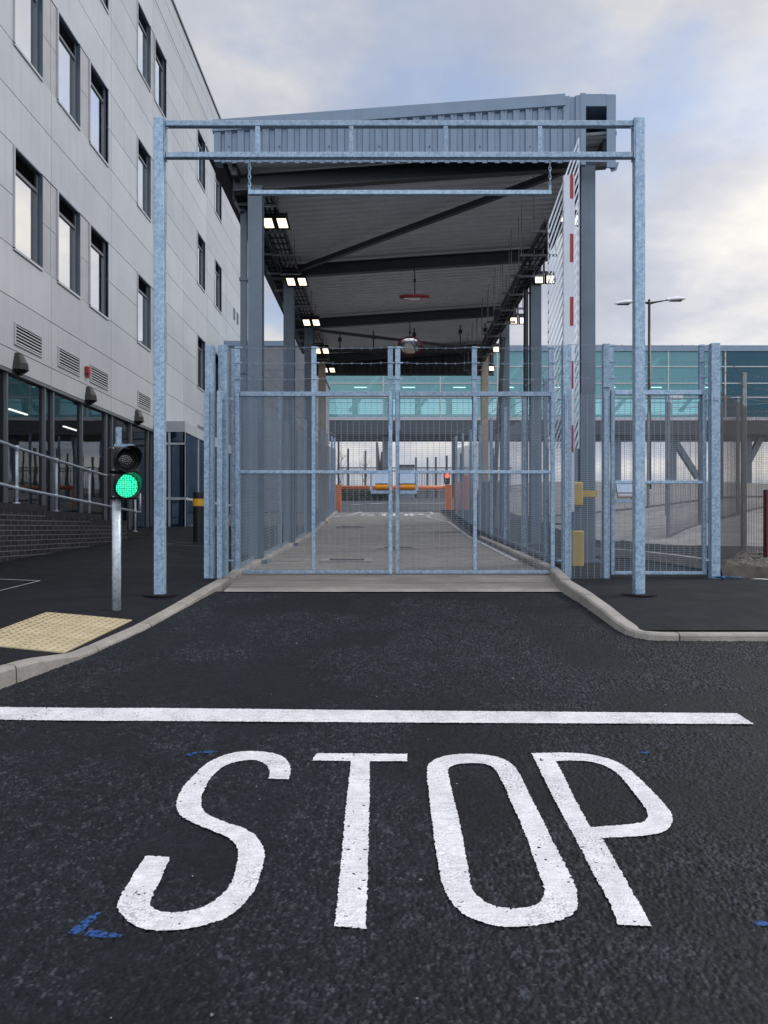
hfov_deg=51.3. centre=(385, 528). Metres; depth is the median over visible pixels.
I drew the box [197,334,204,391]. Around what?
window
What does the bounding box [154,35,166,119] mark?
window
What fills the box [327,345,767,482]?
link bridge
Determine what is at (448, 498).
barrier
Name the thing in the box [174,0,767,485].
sky
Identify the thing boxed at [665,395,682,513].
camera post
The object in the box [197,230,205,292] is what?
window
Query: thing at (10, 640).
tactile slab
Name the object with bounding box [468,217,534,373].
cable tray
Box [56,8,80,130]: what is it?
window
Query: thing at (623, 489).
pedestrian gate
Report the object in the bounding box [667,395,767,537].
security fence
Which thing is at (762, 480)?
security fence
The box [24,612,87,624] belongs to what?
tactile slab
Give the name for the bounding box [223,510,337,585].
lane kerb
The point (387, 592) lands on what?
road
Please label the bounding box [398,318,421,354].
convex mirror
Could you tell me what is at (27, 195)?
window
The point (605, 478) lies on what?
fence panel
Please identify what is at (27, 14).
window
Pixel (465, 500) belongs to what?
barrier cabinet
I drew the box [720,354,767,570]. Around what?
security fence
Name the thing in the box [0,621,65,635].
tactile slab
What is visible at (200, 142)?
window
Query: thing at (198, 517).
bollard
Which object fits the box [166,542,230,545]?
inspection cover
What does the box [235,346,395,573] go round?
gate
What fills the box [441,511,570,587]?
lane kerb
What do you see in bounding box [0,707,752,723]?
stop line
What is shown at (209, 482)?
fence panel
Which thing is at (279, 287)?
cable tray
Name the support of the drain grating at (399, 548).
on the concrete lane
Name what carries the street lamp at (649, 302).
on the gravel bank at (689, 536)
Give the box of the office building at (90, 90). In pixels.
[0,0,239,529]
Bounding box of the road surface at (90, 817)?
[0,593,767,1023]
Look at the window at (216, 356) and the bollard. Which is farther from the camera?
the window at (216, 356)
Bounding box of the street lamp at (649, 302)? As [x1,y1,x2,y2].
[615,296,685,488]
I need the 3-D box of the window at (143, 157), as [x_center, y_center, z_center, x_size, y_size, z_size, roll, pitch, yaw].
[-6.952,-9.944,22.797,0.165,1.957,1.265,0,0,0]
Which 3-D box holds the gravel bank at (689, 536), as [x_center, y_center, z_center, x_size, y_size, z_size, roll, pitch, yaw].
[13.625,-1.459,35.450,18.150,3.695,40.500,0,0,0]
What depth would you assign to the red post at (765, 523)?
12.18 m
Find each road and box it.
[214,592,561,592]
[265,490,453,512]
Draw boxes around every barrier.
[336,485,451,511]
[548,138,596,565]
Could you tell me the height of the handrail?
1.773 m
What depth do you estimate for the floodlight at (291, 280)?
16.15 m
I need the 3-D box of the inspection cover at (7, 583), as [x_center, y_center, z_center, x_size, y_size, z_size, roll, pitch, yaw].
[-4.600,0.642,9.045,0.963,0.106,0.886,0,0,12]
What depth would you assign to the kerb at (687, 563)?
11.90 m
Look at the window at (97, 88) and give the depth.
19.41 m
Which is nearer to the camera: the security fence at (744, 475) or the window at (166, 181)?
the security fence at (744, 475)
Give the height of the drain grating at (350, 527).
0.049 m
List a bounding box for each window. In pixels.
[12,144,43,270]
[13,0,43,81]
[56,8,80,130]
[56,189,80,298]
[88,59,108,167]
[88,223,108,320]
[100,0,108,13]
[136,272,150,351]
[137,0,150,92]
[137,135,150,222]
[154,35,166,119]
[166,181,166,242]
[166,302,166,363]
[197,129,205,193]
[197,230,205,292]
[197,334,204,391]
[214,174,221,223]
[215,258,221,314]
[215,352,217,401]
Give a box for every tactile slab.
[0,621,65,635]
[0,632,40,647]
[15,636,88,652]
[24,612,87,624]
[43,625,111,640]
[68,616,131,629]
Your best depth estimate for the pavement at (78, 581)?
9.49 m
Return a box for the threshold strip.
[224,589,561,591]
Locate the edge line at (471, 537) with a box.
[427,512,517,559]
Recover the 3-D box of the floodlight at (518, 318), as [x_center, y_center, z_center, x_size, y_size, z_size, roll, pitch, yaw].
[3.203,-5.188,19.395,0.485,0.445,0.250,0,0,0]
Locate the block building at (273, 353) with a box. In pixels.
[224,341,329,510]
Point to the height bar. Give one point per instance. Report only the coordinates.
(399, 192)
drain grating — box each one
[320,559,372,562]
[336,526,365,527]
[377,547,419,548]
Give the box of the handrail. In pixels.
[0,440,140,531]
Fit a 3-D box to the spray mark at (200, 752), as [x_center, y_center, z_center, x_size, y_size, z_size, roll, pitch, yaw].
[-0.992,1.207,4.309,0.167,0.008,0.047,0,0,-22]
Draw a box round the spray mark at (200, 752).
[186,751,216,755]
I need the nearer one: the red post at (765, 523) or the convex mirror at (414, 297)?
the red post at (765, 523)
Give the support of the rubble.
on the soil bank at (729, 567)
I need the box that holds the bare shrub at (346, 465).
[336,450,372,485]
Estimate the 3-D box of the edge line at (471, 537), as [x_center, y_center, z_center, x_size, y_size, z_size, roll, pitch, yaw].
[1.909,-0.081,21.850,0.516,1.162,18.702,0,0,-2]
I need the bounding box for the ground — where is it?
[153,505,328,591]
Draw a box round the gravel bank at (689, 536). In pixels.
[511,481,766,545]
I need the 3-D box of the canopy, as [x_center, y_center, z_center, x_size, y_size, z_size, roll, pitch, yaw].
[0.385,-2.853,18.526,6.129,7.154,13.519,0,0,0]
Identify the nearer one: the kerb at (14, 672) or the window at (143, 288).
the kerb at (14, 672)
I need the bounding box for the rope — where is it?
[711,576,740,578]
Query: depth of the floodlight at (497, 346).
22.48 m
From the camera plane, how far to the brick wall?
12.82 m
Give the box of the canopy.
[205,93,618,563]
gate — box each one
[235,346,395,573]
[395,346,556,573]
[610,344,707,574]
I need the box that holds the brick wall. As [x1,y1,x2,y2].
[0,502,153,561]
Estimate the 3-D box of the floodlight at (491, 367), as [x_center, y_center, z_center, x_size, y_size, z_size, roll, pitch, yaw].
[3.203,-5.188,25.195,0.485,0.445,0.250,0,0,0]
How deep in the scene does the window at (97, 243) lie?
19.41 m
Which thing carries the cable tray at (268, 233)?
hanging from the canopy
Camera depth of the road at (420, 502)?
37.49 m
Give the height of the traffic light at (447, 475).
1.533 m
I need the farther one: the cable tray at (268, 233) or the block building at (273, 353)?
the block building at (273, 353)
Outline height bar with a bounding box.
[248,158,550,195]
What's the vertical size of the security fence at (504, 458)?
3.951 m
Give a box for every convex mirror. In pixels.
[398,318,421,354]
[399,265,429,300]
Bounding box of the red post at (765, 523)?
[763,489,767,556]
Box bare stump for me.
[376,442,383,469]
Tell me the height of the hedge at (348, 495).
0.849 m
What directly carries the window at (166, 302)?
in the office building at (90, 90)
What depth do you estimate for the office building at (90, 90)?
20.41 m
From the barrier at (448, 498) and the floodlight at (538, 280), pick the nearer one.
the floodlight at (538, 280)
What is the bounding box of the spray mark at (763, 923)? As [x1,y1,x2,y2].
[755,921,767,925]
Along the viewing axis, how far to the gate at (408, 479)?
10.43 m
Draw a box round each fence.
[240,351,335,566]
[338,437,511,496]
[455,358,560,563]
[511,403,767,516]
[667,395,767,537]
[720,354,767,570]
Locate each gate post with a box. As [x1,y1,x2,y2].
[218,345,232,577]
[557,345,571,578]
[705,343,719,578]
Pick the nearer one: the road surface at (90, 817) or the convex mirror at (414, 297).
the road surface at (90, 817)
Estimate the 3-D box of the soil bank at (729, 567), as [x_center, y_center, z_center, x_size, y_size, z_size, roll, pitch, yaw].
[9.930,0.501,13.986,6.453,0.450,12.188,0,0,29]
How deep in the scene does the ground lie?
26.87 m
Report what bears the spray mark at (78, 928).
on the road surface at (90, 817)
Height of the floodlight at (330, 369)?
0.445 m
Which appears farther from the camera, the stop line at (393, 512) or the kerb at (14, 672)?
the stop line at (393, 512)
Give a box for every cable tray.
[234,194,316,361]
[264,196,329,362]
[464,174,570,371]
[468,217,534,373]
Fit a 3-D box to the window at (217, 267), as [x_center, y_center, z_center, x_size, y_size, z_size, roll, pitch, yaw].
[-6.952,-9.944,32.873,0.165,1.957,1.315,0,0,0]
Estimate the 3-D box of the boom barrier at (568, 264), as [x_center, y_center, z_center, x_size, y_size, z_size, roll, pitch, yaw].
[2.754,-2.515,11.716,0.517,6.355,0.630,0,0,43]
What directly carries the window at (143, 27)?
in the office building at (90, 90)
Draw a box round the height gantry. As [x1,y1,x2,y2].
[142,117,656,597]
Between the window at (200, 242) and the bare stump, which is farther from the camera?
the bare stump
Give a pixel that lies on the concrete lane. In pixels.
(371, 537)
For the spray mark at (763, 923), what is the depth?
2.76 m
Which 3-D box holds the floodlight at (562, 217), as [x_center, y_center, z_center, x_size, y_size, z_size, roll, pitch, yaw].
[3.042,-5.188,13.095,0.485,0.445,0.250,0,0,0]
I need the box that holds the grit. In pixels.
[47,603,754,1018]
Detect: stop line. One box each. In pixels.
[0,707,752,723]
[353,512,429,512]
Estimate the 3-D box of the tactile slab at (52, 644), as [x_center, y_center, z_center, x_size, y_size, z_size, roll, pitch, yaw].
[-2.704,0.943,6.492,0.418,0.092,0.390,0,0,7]
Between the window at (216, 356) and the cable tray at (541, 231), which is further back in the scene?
the window at (216, 356)
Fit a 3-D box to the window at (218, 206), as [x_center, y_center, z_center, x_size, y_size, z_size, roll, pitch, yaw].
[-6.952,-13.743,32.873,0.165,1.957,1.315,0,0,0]
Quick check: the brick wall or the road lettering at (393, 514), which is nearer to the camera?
the brick wall
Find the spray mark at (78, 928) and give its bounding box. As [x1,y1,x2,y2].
[69,912,122,937]
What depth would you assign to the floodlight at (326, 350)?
22.47 m
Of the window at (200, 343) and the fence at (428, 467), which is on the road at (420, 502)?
the fence at (428, 467)
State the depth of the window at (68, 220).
17.62 m
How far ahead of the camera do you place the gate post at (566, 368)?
10.24 m
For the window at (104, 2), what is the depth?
19.81 m
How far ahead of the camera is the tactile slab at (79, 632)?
6.87 m
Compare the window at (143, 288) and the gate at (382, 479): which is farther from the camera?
the window at (143, 288)
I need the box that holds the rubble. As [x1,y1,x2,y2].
[736,550,767,565]
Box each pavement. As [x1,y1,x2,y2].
[0,526,302,664]
[571,578,767,629]
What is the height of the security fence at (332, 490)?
4.303 m
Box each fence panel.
[204,345,234,577]
[565,343,613,577]
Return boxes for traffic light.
[107,427,141,610]
[444,474,449,483]
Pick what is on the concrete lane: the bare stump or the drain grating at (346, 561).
the drain grating at (346, 561)
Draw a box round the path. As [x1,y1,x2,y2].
[441,510,761,577]
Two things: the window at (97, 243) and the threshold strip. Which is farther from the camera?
the window at (97, 243)
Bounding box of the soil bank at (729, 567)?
[720,550,767,577]
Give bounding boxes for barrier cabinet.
[454,475,472,509]
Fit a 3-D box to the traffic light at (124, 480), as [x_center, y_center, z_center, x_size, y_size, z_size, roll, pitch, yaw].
[-2.522,-0.051,7.778,0.276,1.893,0.402,0,0,-33]
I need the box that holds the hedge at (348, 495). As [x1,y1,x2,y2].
[341,485,387,500]
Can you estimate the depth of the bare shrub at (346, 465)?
47.65 m
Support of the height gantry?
on the ground
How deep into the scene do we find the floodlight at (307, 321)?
19.35 m
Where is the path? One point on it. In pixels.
(594, 570)
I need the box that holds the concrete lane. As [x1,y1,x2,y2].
[224,512,558,590]
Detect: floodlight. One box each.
[264,201,290,229]
[284,264,308,286]
[301,309,320,325]
[314,344,329,353]
[326,363,335,372]
[489,363,494,370]
[492,337,499,351]
[509,305,522,323]
[533,262,555,283]
[558,210,577,226]
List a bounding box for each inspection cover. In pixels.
[0,579,40,590]
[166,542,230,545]
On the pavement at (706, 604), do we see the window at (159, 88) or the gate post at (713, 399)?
the gate post at (713, 399)
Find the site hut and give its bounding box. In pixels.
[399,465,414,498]
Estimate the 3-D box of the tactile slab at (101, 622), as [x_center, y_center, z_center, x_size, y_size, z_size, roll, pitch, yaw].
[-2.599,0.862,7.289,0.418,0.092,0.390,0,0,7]
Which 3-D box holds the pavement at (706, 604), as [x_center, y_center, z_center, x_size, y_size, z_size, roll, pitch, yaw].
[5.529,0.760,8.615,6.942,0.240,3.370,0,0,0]
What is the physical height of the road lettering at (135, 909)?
0.163 m
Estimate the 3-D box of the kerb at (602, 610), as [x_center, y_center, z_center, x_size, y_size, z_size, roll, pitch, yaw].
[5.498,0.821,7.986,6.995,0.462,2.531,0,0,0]
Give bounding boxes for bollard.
[193,492,203,542]
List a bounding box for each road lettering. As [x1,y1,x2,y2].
[117,751,672,930]
[362,513,423,515]
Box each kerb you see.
[0,578,228,688]
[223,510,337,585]
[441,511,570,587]
[559,580,767,641]
[595,548,707,569]
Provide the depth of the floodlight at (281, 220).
13.07 m

